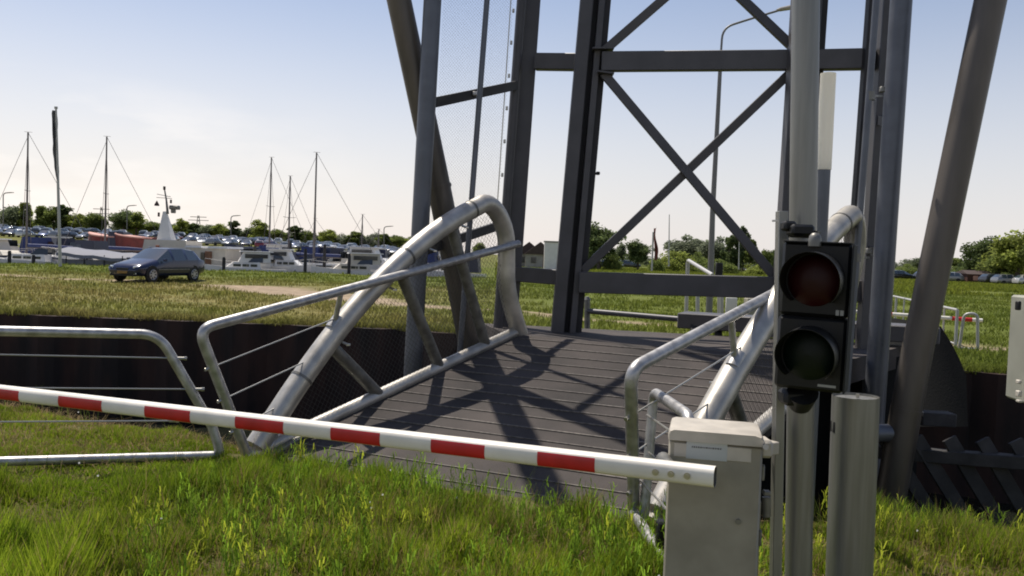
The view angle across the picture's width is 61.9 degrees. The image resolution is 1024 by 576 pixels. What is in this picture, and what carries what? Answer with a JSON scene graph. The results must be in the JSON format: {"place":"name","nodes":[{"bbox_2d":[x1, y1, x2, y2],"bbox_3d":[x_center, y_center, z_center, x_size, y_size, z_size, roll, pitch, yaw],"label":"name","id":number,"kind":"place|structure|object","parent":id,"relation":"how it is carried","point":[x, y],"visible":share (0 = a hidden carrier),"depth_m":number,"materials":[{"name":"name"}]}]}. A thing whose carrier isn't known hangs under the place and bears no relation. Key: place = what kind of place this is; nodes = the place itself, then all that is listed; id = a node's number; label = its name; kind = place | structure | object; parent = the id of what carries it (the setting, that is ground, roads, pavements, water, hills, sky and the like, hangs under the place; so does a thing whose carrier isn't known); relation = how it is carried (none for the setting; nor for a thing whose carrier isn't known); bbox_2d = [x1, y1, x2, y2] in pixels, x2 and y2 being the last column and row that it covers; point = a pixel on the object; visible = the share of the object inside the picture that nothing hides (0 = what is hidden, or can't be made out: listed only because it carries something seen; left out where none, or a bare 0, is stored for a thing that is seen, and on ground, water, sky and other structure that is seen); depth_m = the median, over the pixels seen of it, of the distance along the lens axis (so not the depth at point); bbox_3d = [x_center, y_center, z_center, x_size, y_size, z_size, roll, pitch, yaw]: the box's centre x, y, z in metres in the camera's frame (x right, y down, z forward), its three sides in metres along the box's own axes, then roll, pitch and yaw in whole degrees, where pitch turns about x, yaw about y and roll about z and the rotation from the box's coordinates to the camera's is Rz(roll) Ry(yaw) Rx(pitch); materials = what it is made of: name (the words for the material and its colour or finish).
{"place":"outdoors","nodes":[
{"label":"outdoors","id":0,"kind":"place"},
{"bbox_2d":[0,233,1019,372],"bbox_3d":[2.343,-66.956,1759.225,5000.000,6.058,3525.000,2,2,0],"label":"ground","id":1,"kind":"structure","parent":0,"point":[298,291],"depth_m":32.01,"materials":[{"name":"green plant"}]},
{"bbox_2d":[0,204,30,225],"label":"tree","id":2,"kind":"object","parent":1,"relation":"on","point":[10,214],"visible":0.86,"depth_m":223.18,"materials":[{"name":"green plant"}]},
{"bbox_2d":[16,202,33,227],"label":"tree","id":3,"kind":"object","parent":1,"relation":"on","point":[22,206],"visible":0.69,"depth_m":224.15,"materials":[{"name":"green plant"}]},
{"bbox_2d":[32,205,50,227],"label":"tree","id":4,"kind":"object","parent":1,"relation":"on","point":[39,210],"visible":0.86,"depth_m":223.45,"materials":[{"name":"green plant"}]},
{"bbox_2d":[35,206,64,229],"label":"tree","id":5,"kind":"object","parent":1,"relation":"on","point":[49,213],"visible":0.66,"depth_m":222.84,"materials":[{"name":"green plant"}]},
{"bbox_2d":[52,106,61,266],"bbox_3d":[-27.680,-6.141,51.839,0.816,9.680,0.240,2,2,0],"label":"flagpole","id":6,"kind":"object","parent":1,"relation":"on","point":[55,137],"visible":1,"depth_m":51.77,"materials":[{"name":"grey metal"}]},
{"bbox_2d":[50,204,73,228],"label":"tree","id":7,"kind":"object","parent":1,"relation":"on","point":[64,209],"visible":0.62,"depth_m":223.50,"materials":[{"name":"green plant"}]},
{"bbox_2d":[63,213,84,227],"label":"tree","id":8,"kind":"object","parent":1,"relation":"on","point":[70,218],"visible":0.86,"depth_m":223.05,"materials":[{"name":"green plant"}]},
{"bbox_2d":[75,212,107,227],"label":"tree","id":9,"kind":"object","parent":1,"relation":"on","point":[87,221],"visible":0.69,"depth_m":222.91,"materials":[{"name":"green plant"}]},
{"bbox_2d":[90,215,107,229],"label":"tree","id":10,"kind":"object","parent":1,"relation":"on","point":[95,224],"visible":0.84,"depth_m":223.38,"materials":[{"name":"green plant"}]},
{"bbox_2d":[88,231,113,240],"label":"red boat","id":11,"kind":"object","parent":1,"relation":"on","point":[94,236],"visible":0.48,"depth_m":73.85,"materials":[{"name":"red"}]},
{"bbox_2d":[107,232,129,251],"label":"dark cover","id":12,"kind":"object","parent":1,"relation":"on","point":[111,241],"visible":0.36,"depth_m":73.75,"materials":[{"name":"blue fabric"}]},
{"bbox_2d":[106,209,140,229],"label":"tree","id":13,"kind":"object","parent":1,"relation":"on","point":[118,220],"visible":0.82,"depth_m":223.05,"materials":[{"name":"green plant"}]},
{"bbox_2d":[114,233,156,252],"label":"red boat","id":14,"kind":"object","parent":1,"relation":"on","point":[129,240],"visible":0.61,"depth_m":72.90,"materials":[{"name":"red"}]},
{"bbox_2d":[126,211,150,235],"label":"tree","id":15,"kind":"object","parent":1,"relation":"on","point":[136,226],"visible":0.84,"depth_m":223.90,"materials":[{"name":"green plant"}]},
{"bbox_2d":[139,221,159,231],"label":"tree","id":16,"kind":"object","parent":1,"relation":"on","point":[149,226],"visible":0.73,"depth_m":223.06,"materials":[{"name":"green plant"}]},
{"bbox_2d":[108,247,204,282],"bbox_3d":[-15.553,-1.045,37.506,2.090,1.513,4.345,3,2,17],"label":"parked car","id":17,"kind":"object","parent":1,"relation":"on","point":[152,264],"visible":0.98,"depth_m":36.86,"materials":[{"name":"blue paint"}]},
{"bbox_2d":[172,218,191,234],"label":"tree","id":18,"kind":"object","parent":1,"relation":"on","point":[182,225],"visible":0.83,"depth_m":223.63,"materials":[{"name":"green plant"}]},
{"bbox_2d":[197,224,215,234],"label":"tree","id":19,"kind":"object","parent":1,"relation":"on","point":[205,229],"visible":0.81,"depth_m":223.59,"materials":[{"name":"green plant"}]},
{"bbox_2d":[209,223,228,240],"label":"tree","id":20,"kind":"object","parent":1,"relation":"on","point":[219,228],"visible":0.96,"depth_m":223.42,"materials":[{"name":"green plant"}]},
{"bbox_2d":[223,220,241,236],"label":"tree","id":21,"kind":"object","parent":1,"relation":"on","point":[234,225],"visible":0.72,"depth_m":223.89,"materials":[{"name":"green plant"}]},
{"bbox_2d":[247,219,271,237],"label":"tree","id":22,"kind":"object","parent":1,"relation":"on","point":[261,227],"visible":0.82,"depth_m":223.50,"materials":[{"name":"green plant"}]},
{"bbox_2d":[264,229,286,239],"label":"tree","id":23,"kind":"object","parent":1,"relation":"on","point":[278,233],"visible":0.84,"depth_m":223.56,"materials":[{"name":"green plant"}]},
{"bbox_2d":[284,225,303,240],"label":"tree","id":24,"kind":"object","parent":1,"relation":"on","point":[297,231],"visible":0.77,"depth_m":223.81,"materials":[{"name":"green plant"}]},
{"bbox_2d":[318,229,338,241],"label":"tree","id":25,"kind":"object","parent":1,"relation":"on","point":[330,233],"visible":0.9,"depth_m":223.21,"materials":[{"name":"green plant"}]},
{"bbox_2d":[345,231,365,245],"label":"tree","id":26,"kind":"object","parent":1,"relation":"on","point":[355,238],"visible":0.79,"depth_m":222.88,"materials":[{"name":"green plant"}]},
{"bbox_2d":[375,234,392,245],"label":"tree","id":27,"kind":"object","parent":1,"relation":"on","point":[385,240],"visible":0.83,"depth_m":224.04,"materials":[{"name":"green plant"}]},
{"bbox_2d":[0,304,1007,373],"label":"wall top grass","id":28,"kind":"structure","parent":1,"relation":"on","point":[59,311],"depth_m":18.66,"materials":[{"name":"green plant"}]},
{"bbox_2d":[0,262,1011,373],"bbox_3d":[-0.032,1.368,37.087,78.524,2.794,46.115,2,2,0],"label":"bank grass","id":29,"kind":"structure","parent":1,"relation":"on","point":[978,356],"depth_m":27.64,"materials":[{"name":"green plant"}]},
{"bbox_2d":[0,313,1023,503],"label":"sheet pile wall","id":30,"kind":"structure","parent":1,"relation":"on","point":[995,414],"depth_m":18.49,"materials":[{"name":"black metal"}]},
{"bbox_2d":[890,318,967,426],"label":"wing wall","id":31,"kind":"structure","parent":30,"relation":"attached to","point":[946,390],"depth_m":13.33,"materials":[{"name":"black metal"}]},
{"bbox_2d":[524,242,543,267],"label":"house","id":32,"kind":"structure","parent":1,"relation":"on","point":[534,256],"depth_m":115.41,"materials":[{"name":"concrete"}]},
{"bbox_2d":[543,241,557,268],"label":"white tower","id":33,"kind":"structure","parent":1,"relation":"on","point":[550,253],"depth_m":99.07,"materials":[{"name":"concrete"}]},
{"bbox_2d":[588,221,626,268],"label":"tree","id":34,"kind":"object","parent":1,"relation":"on","point":[599,238],"visible":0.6,"depth_m":116.58,"materials":[{"name":"green plant"}]},
{"bbox_2d":[602,253,622,269],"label":"bush","id":35,"kind":"object","parent":1,"relation":"on","point":[616,264],"visible":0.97,"depth_m":119.57,"materials":[{"name":"green plant"}]},
{"bbox_2d":[615,243,625,260],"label":"tree","id":36,"kind":"object","parent":1,"relation":"on","point":[621,250],"visible":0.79,"depth_m":129.52,"materials":[{"name":"green plant"}]},
{"bbox_2d":[623,239,654,268],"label":"tree","id":37,"kind":"object","parent":1,"relation":"on","point":[638,252],"visible":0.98,"depth_m":124.11,"materials":[{"name":"green plant"}]},
{"bbox_2d":[651,226,657,270],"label":"flagpole","id":38,"kind":"object","parent":1,"relation":"on","point":[654,243],"visible":1,"depth_m":94.85,"materials":[{"name":"grey metal"}]},
{"bbox_2d":[646,257,665,271],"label":"bush","id":39,"kind":"object","parent":1,"relation":"on","point":[658,265],"visible":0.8,"depth_m":119.14,"materials":[{"name":"green plant"}]},
{"bbox_2d":[647,250,695,270],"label":"bush","id":40,"kind":"object","parent":1,"relation":"on","point":[678,263],"visible":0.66,"depth_m":126.67,"materials":[{"name":"green plant"}]},
{"bbox_2d":[663,234,703,258],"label":"tree","id":41,"kind":"object","parent":1,"relation":"on","point":[676,246],"visible":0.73,"depth_m":162.89,"materials":[{"name":"green plant"}]},
{"bbox_2d":[684,251,707,270],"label":"tree","id":42,"kind":"object","parent":1,"relation":"on","point":[697,255],"visible":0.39,"depth_m":129.49,"materials":[{"name":"green plant"}]},
{"bbox_2d":[684,259,736,312],"bbox_3d":[5.005,0.094,21.032,1.096,1.577,2.057,2,2,0],"label":"bank railing","id":43,"kind":"object","parent":1,"relation":"on","point":[730,303],"visible":0.66,"depth_m":21.00,"materials":[{"name":"grey metal"}]},
{"bbox_2d":[696,236,733,262],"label":"tree","id":44,"kind":"object","parent":1,"relation":"on","point":[718,248],"visible":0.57,"depth_m":148.34,"materials":[{"name":"green plant"}]},
{"bbox_2d":[695,258,740,273],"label":"tree","id":45,"kind":"object","parent":1,"relation":"on","point":[730,268],"visible":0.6,"depth_m":118.70,"materials":[{"name":"green plant"}]},
{"bbox_2d":[715,262,722,312],"bbox_3d":[5.200,0.084,21.512,0.187,1.450,0.140,2,2,0],"label":"traffic signal","id":46,"kind":"object","parent":1,"relation":"on","point":[718,268],"visible":0.58,"depth_m":21.43,"materials":[{"name":"black plastic"}]},
{"bbox_2d":[720,235,736,264],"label":"tree","id":47,"kind":"object","parent":1,"relation":"on","point":[728,257],"visible":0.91,"depth_m":139.31,"materials":[{"name":"green plant"}]},
{"bbox_2d":[732,238,744,268],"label":"tree","id":48,"kind":"object","parent":1,"relation":"on","point":[741,254],"visible":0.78,"depth_m":139.35,"materials":[{"name":"green plant"}]},
{"bbox_2d":[740,225,750,271],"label":"tree","id":49,"kind":"object","parent":1,"relation":"on","point":[745,230],"visible":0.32,"depth_m":142.38,"materials":[{"name":"green plant"}]},
{"bbox_2d":[706,5,789,312],"bbox_3d":[7.502,-3.983,26.856,2.407,9.814,0.220,2,2,0],"label":"street lamp","id":50,"kind":"object","parent":1,"relation":"on","point":[709,304],"visible":0.75,"depth_m":26.81,"materials":[{"name":"grey metal"}]},
{"bbox_2d":[743,239,757,268],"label":"tree","id":51,"kind":"object","parent":1,"relation":"on","point":[748,258],"visible":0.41,"depth_m":139.57,"materials":[{"name":"green plant"}]},
{"bbox_2d":[743,263,765,274],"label":"bush","id":52,"kind":"object","parent":1,"relation":"on","point":[754,270],"visible":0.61,"depth_m":118.80,"materials":[{"name":"green plant"}]},
{"bbox_2d":[494,262,1023,295],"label":"meadow grass","id":53,"kind":"structure","parent":1,"relation":"on","point":[907,285],"depth_m":91.33,"materials":[{"name":"green plant"}]},
{"bbox_2d":[744,298,982,321],"bbox_3d":[8.024,0.749,19.825,5.132,0.800,0.364,3,2,17],"label":"boom barrier","id":54,"kind":"object","parent":1,"relation":"on","point":[967,319],"visible":0.22,"depth_m":19.16,"materials":[{"name":"metal"}]},
{"bbox_2d":[894,270,915,278],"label":"parked car","id":55,"kind":"object","parent":1,"relation":"on","point":[901,274],"visible":0.5,"depth_m":127.13,"materials":[{"name":"blue metal"}]},
{"bbox_2d":[895,264,916,274],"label":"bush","id":56,"kind":"object","parent":1,"relation":"on","point":[911,270],"visible":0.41,"depth_m":158.56,"materials":[{"name":"green plant"}]},
{"bbox_2d":[893,295,958,346],"bbox_3d":[10.958,0.685,24.131,0.068,0.930,11.880,3,2,13],"label":"bank fence","id":57,"kind":"object","parent":1,"relation":"on","point":[943,324],"visible":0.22,"depth_m":19.06,"materials":[{"name":"grey metal"}]},
{"bbox_2d":[949,272,963,281],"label":"parked car","id":58,"kind":"object","parent":1,"relation":"on","point":[955,276],"visible":0.45,"depth_m":121.00,"materials":[{"name":"silver metal"}]},
{"bbox_2d":[958,312,978,350],"bbox_3d":[9.860,0.973,18.411,0.430,0.911,0.126,3,3,33],"label":"hoop rail","id":59,"kind":"object","parent":1,"relation":"on","point":[962,327],"visible":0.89,"depth_m":18.36,"materials":[{"name":"grey metal"}]},
{"bbox_2d":[959,235,998,267],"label":"tree","id":60,"kind":"object","parent":1,"relation":"on","point":[972,252],"visible":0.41,"depth_m":131.37,"materials":[{"name":"green plant"}]},
{"bbox_2d":[956,270,1001,282],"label":"shed","id":61,"kind":"structure","parent":1,"relation":"on","point":[971,275],"depth_m":120.67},
{"bbox_2d":[971,254,1021,274],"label":"tree","id":62,"kind":"object","parent":1,"relation":"on","point":[988,266],"visible":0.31,"depth_m":121.30,"materials":[{"name":"green plant"}]},
{"bbox_2d":[975,249,1023,274],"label":"tree","id":63,"kind":"object","parent":1,"relation":"on","point":[985,256],"visible":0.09,"depth_m":127.12,"materials":[{"name":"green plant"}]},
{"bbox_2d":[990,274,1014,283],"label":"parked car","id":64,"kind":"object","parent":1,"relation":"on","point":[1002,278],"visible":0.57,"depth_m":114.12,"materials":[{"name":"silver metal"}]},
{"bbox_2d":[988,229,1023,275],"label":"tree","id":65,"kind":"object","parent":1,"relation":"on","point":[1005,250],"visible":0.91,"depth_m":116.95,"materials":[{"name":"green plant"}]},
{"bbox_2d":[0,404,1023,575],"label":"bank","id":66,"kind":"structure","parent":0,"point":[217,561],"depth_m":5.19,"materials":[{"name":"green plant"}]},
{"bbox_2d":[0,326,224,466],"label":"bank railing","id":67,"kind":"object","parent":66,"relation":"on","point":[172,357],"visible":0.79,"depth_m":6.39,"materials":[{"name":"metal"}]},
{"bbox_2d":[0,385,778,575],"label":"boom barrier","id":68,"kind":"object","parent":66,"relation":"on","point":[711,472],"visible":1,"depth_m":3.39,"materials":[{"name":"white metal"}]},
{"bbox_2d":[0,383,1023,575],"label":"tall grass stems","id":69,"kind":"object","parent":66,"relation":"on","point":[527,531],"visible":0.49,"depth_m":5.02,"materials":[{"name":"green plant"}]},
{"bbox_2d":[0,401,1023,575],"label":"dry thatch","id":70,"kind":"object","parent":66,"relation":"on","point":[265,549],"visible":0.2,"depth_m":5.70,"materials":[{"name":"green plant"}]},
{"bbox_2d":[1,437,1023,575],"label":"leafy weeds","id":71,"kind":"object","parent":66,"relation":"on","point":[366,531],"visible":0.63,"depth_m":4.80,"materials":[{"name":"green plant"}]},
{"bbox_2d":[197,194,865,524],"bbox_3d":[0.413,0.467,7.375,3.692,2.751,5.293,4,3,40],"label":"footbridge","id":72,"kind":"object","parent":66,"relation":"on","point":[513,383],"visible":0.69,"depth_m":7.67,"materials":[{"name":"metal"}]},
{"bbox_2d":[584,296,676,328],"bbox_3d":[1.969,0.798,14.068,1.824,1.223,0.135,4,3,34],"label":"guard rail","id":73,"kind":"object","parent":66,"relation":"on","point":[588,311],"visible":0.63,"depth_m":14.16,"materials":[{"name":"silver metal"}]},
{"bbox_2d":[629,389,693,559],"bbox_3d":[0.891,1.115,4.930,0.201,0.909,1.369,2,2,-4],"label":"bank railing","id":74,"kind":"object","parent":66,"relation":"on","point":[672,404],"visible":0.53,"depth_m":5.48,"materials":[{"name":"metal"}]},
{"bbox_2d":[655,519,664,548],"bbox_3d":[0.850,1.388,4.806,0.075,0.160,0.080,2,2,0],"label":"junction box","id":75,"kind":"object","parent":74,"relation":"attached to","point":[658,531],"visible":0.42,"depth_m":4.77,"materials":[{"name":"plastic"}]},
{"bbox_2d":[769,0,857,575],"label":"traffic signal","id":76,"kind":"object","parent":66,"relation":"on","point":[814,282],"visible":1,"depth_m":3.50,"materials":[{"name":"metal"}]},
{"bbox_2d":[813,72,835,516],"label":"light column","id":77,"kind":"structure","parent":66,"relation":"on","point":[827,89],"depth_m":5.24,"materials":[{"name":"white metal"}]},
{"bbox_2d":[825,392,879,575],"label":"metal post","id":78,"kind":"object","parent":66,"relation":"on","point":[853,466],"visible":0.98,"depth_m":3.67,"materials":[{"name":"metal"}]},
{"bbox_2d":[1006,295,1023,402],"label":"control cabinet","id":79,"kind":"object","parent":66,"relation":"on","point":[1015,380],"visible":1,"depth_m":4.34,"materials":[{"name":"grey metal"}]},
{"bbox_2d":[0,0,1023,265],"label":"sky","id":80,"kind":"structure","parent":0,"point":[194,99],"materials":[{"name":"blue"}]},
{"bbox_2d":[53,412,1022,529],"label":"canal water","id":81,"kind":"structure","parent":0,"point":[943,504],"depth_m":17.19,"materials":[{"name":"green liquid"}]},
{"bbox_2d":[485,311,939,522],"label":"landing platform","id":82,"kind":"structure","parent":81,"relation":"in","point":[716,341],"depth_m":10.56,"materials":[{"name":"grey paint"}]},
{"bbox_2d":[386,0,1006,510],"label":"lift tower","id":83,"kind":"structure","parent":82,"relation":"on","point":[878,60],"depth_m":9.76,"materials":[{"name":"grey metal"}]},
{"bbox_2d":[920,410,956,426],"bbox_3d":[4.490,1.384,9.054,0.359,0.144,0.200,2,2,0],"label":"beam stub","id":84,"kind":"object","parent":83,"relation":"attached to","point":[935,418],"visible":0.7,"depth_m":8.96,"materials":[{"name":"grey metal"}]},
{"bbox_2d":[878,434,1023,530],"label":"timber fender","id":85,"kind":"object","parent":83,"relation":"attached to","point":[965,462],"visible":0.48,"depth_m":7.96,"materials":[{"name":"black wood"}]},
{"label":"harbour water","id":86,"kind":"structure","parent":0,"visible":0},
{"bbox_2d":[0,239,34,257],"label":"motor boat","id":87,"kind":"object","parent":86,"relation":"on","point":[5,247],"visible":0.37,"depth_m":65.62,"materials":[{"name":"grey plastic"}]},
{"bbox_2d":[0,248,57,263],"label":"motor boat","id":88,"kind":"object","parent":86,"relation":"on","point":[42,255],"visible":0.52,"depth_m":62.13,"materials":[{"name":"grey plastic"}]},
{"bbox_2d":[0,131,87,253],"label":"sailing boat","id":89,"kind":"object","parent":86,"relation":"on","point":[33,246],"visible":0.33,"depth_m":65.87,"materials":[{"name":"grey metal"}]},
{"bbox_2d":[19,237,73,253],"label":"motor boat","id":90,"kind":"object","parent":86,"relation":"on","point":[39,240],"visible":0.06,"depth_m":69.42,"materials":[{"name":"blue"}]},
{"bbox_2d":[52,238,75,245],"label":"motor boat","id":91,"kind":"object","parent":86,"relation":"on","point":[69,242],"visible":0.02,"depth_m":76.29,"materials":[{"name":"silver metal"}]},
{"bbox_2d":[41,240,108,261],"bbox_3d":[-33.214,-2.202,64.760,5.568,2.889,2.592,2,2,9],"label":"motor boat","id":92,"kind":"object","parent":86,"relation":"on","point":[93,245],"visible":0.2,"depth_m":63.86,"materials":[{"name":"grey"}]},
{"bbox_2d":[56,247,137,266],"bbox_3d":[-28.920,-1.839,60.513,5.476,1.965,2.700,2,2,6],"label":"covered boat","id":93,"kind":"object","parent":86,"relation":"on","point":[106,257],"visible":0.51,"depth_m":59.45,"materials":[{"name":"white fabric"}]},
{"bbox_2d":[63,136,157,250],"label":"sailing boat","id":94,"kind":"object","parent":86,"relation":"on","point":[114,248],"visible":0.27,"depth_m":69.84,"materials":[{"name":"grey metal"}]},
{"bbox_2d":[142,186,243,265],"bbox_3d":[-25.409,-4.124,65.924,8.840,7.374,3.872,2,2,4],"label":"work boat","id":95,"kind":"object","parent":86,"relation":"on","point":[166,238],"visible":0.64,"depth_m":64.92,"materials":[{"name":"grey"}]},
{"bbox_2d":[205,251,286,271],"bbox_3d":[-19.699,-1.469,63.149,5.758,2.539,2.592,1,2,-21],"label":"motor boat","id":96,"kind":"object","parent":86,"relation":"on","point":[250,260],"visible":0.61,"depth_m":62.63,"materials":[{"name":"grey plastic"}]},
{"bbox_2d":[226,249,274,268],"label":"motor boat","id":97,"kind":"object","parent":86,"relation":"on","point":[266,265],"visible":0.12,"depth_m":65.38,"materials":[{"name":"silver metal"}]},
{"bbox_2d":[241,157,307,249],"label":"sailing boat","id":98,"kind":"object","parent":86,"relation":"on","point":[271,185],"visible":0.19,"depth_m":79.72,"materials":[{"name":"grey metal"}]},
{"bbox_2d":[266,248,315,272],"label":"motor boat","id":99,"kind":"object","parent":86,"relation":"on","point":[284,259],"visible":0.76,"depth_m":65.90,"materials":[{"name":"grey plastic"}]},
{"bbox_2d":[268,176,322,261],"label":"sailing boat","id":100,"kind":"object","parent":86,"relation":"on","point":[297,253],"visible":0.19,"depth_m":75.73,"materials":[{"name":"grey metal"}]},
{"bbox_2d":[274,152,375,270],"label":"sailing boat","id":101,"kind":"object","parent":86,"relation":"on","point":[319,255],"visible":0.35,"depth_m":69.78,"materials":[{"name":"grey metal"}]},
{"bbox_2d":[320,247,343,260],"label":"motor boat","id":102,"kind":"object","parent":86,"relation":"on","point":[334,250],"visible":0.02,"depth_m":76.06,"materials":[{"name":"blue metal"}]},
{"bbox_2d":[311,252,383,274],"bbox_3d":[-12.091,-1.338,65.304,6.444,2.726,2.592,1,2,-17],"label":"motor boat","id":103,"kind":"object","parent":86,"relation":"on","point":[361,263],"visible":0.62,"depth_m":64.65,"materials":[{"name":"grey plastic"}]},
{"bbox_2d":[347,246,388,269],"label":"motor boat","id":104,"kind":"object","parent":86,"relation":"on","point":[365,250],"visible":0.14,"depth_m":75.77,"materials":[{"name":"grey plastic"}]},
{"bbox_2d":[427,258,486,277],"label":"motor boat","id":105,"kind":"object","parent":86,"relation":"on","point":[435,273],"visible":0.09,"depth_m":67.55,"materials":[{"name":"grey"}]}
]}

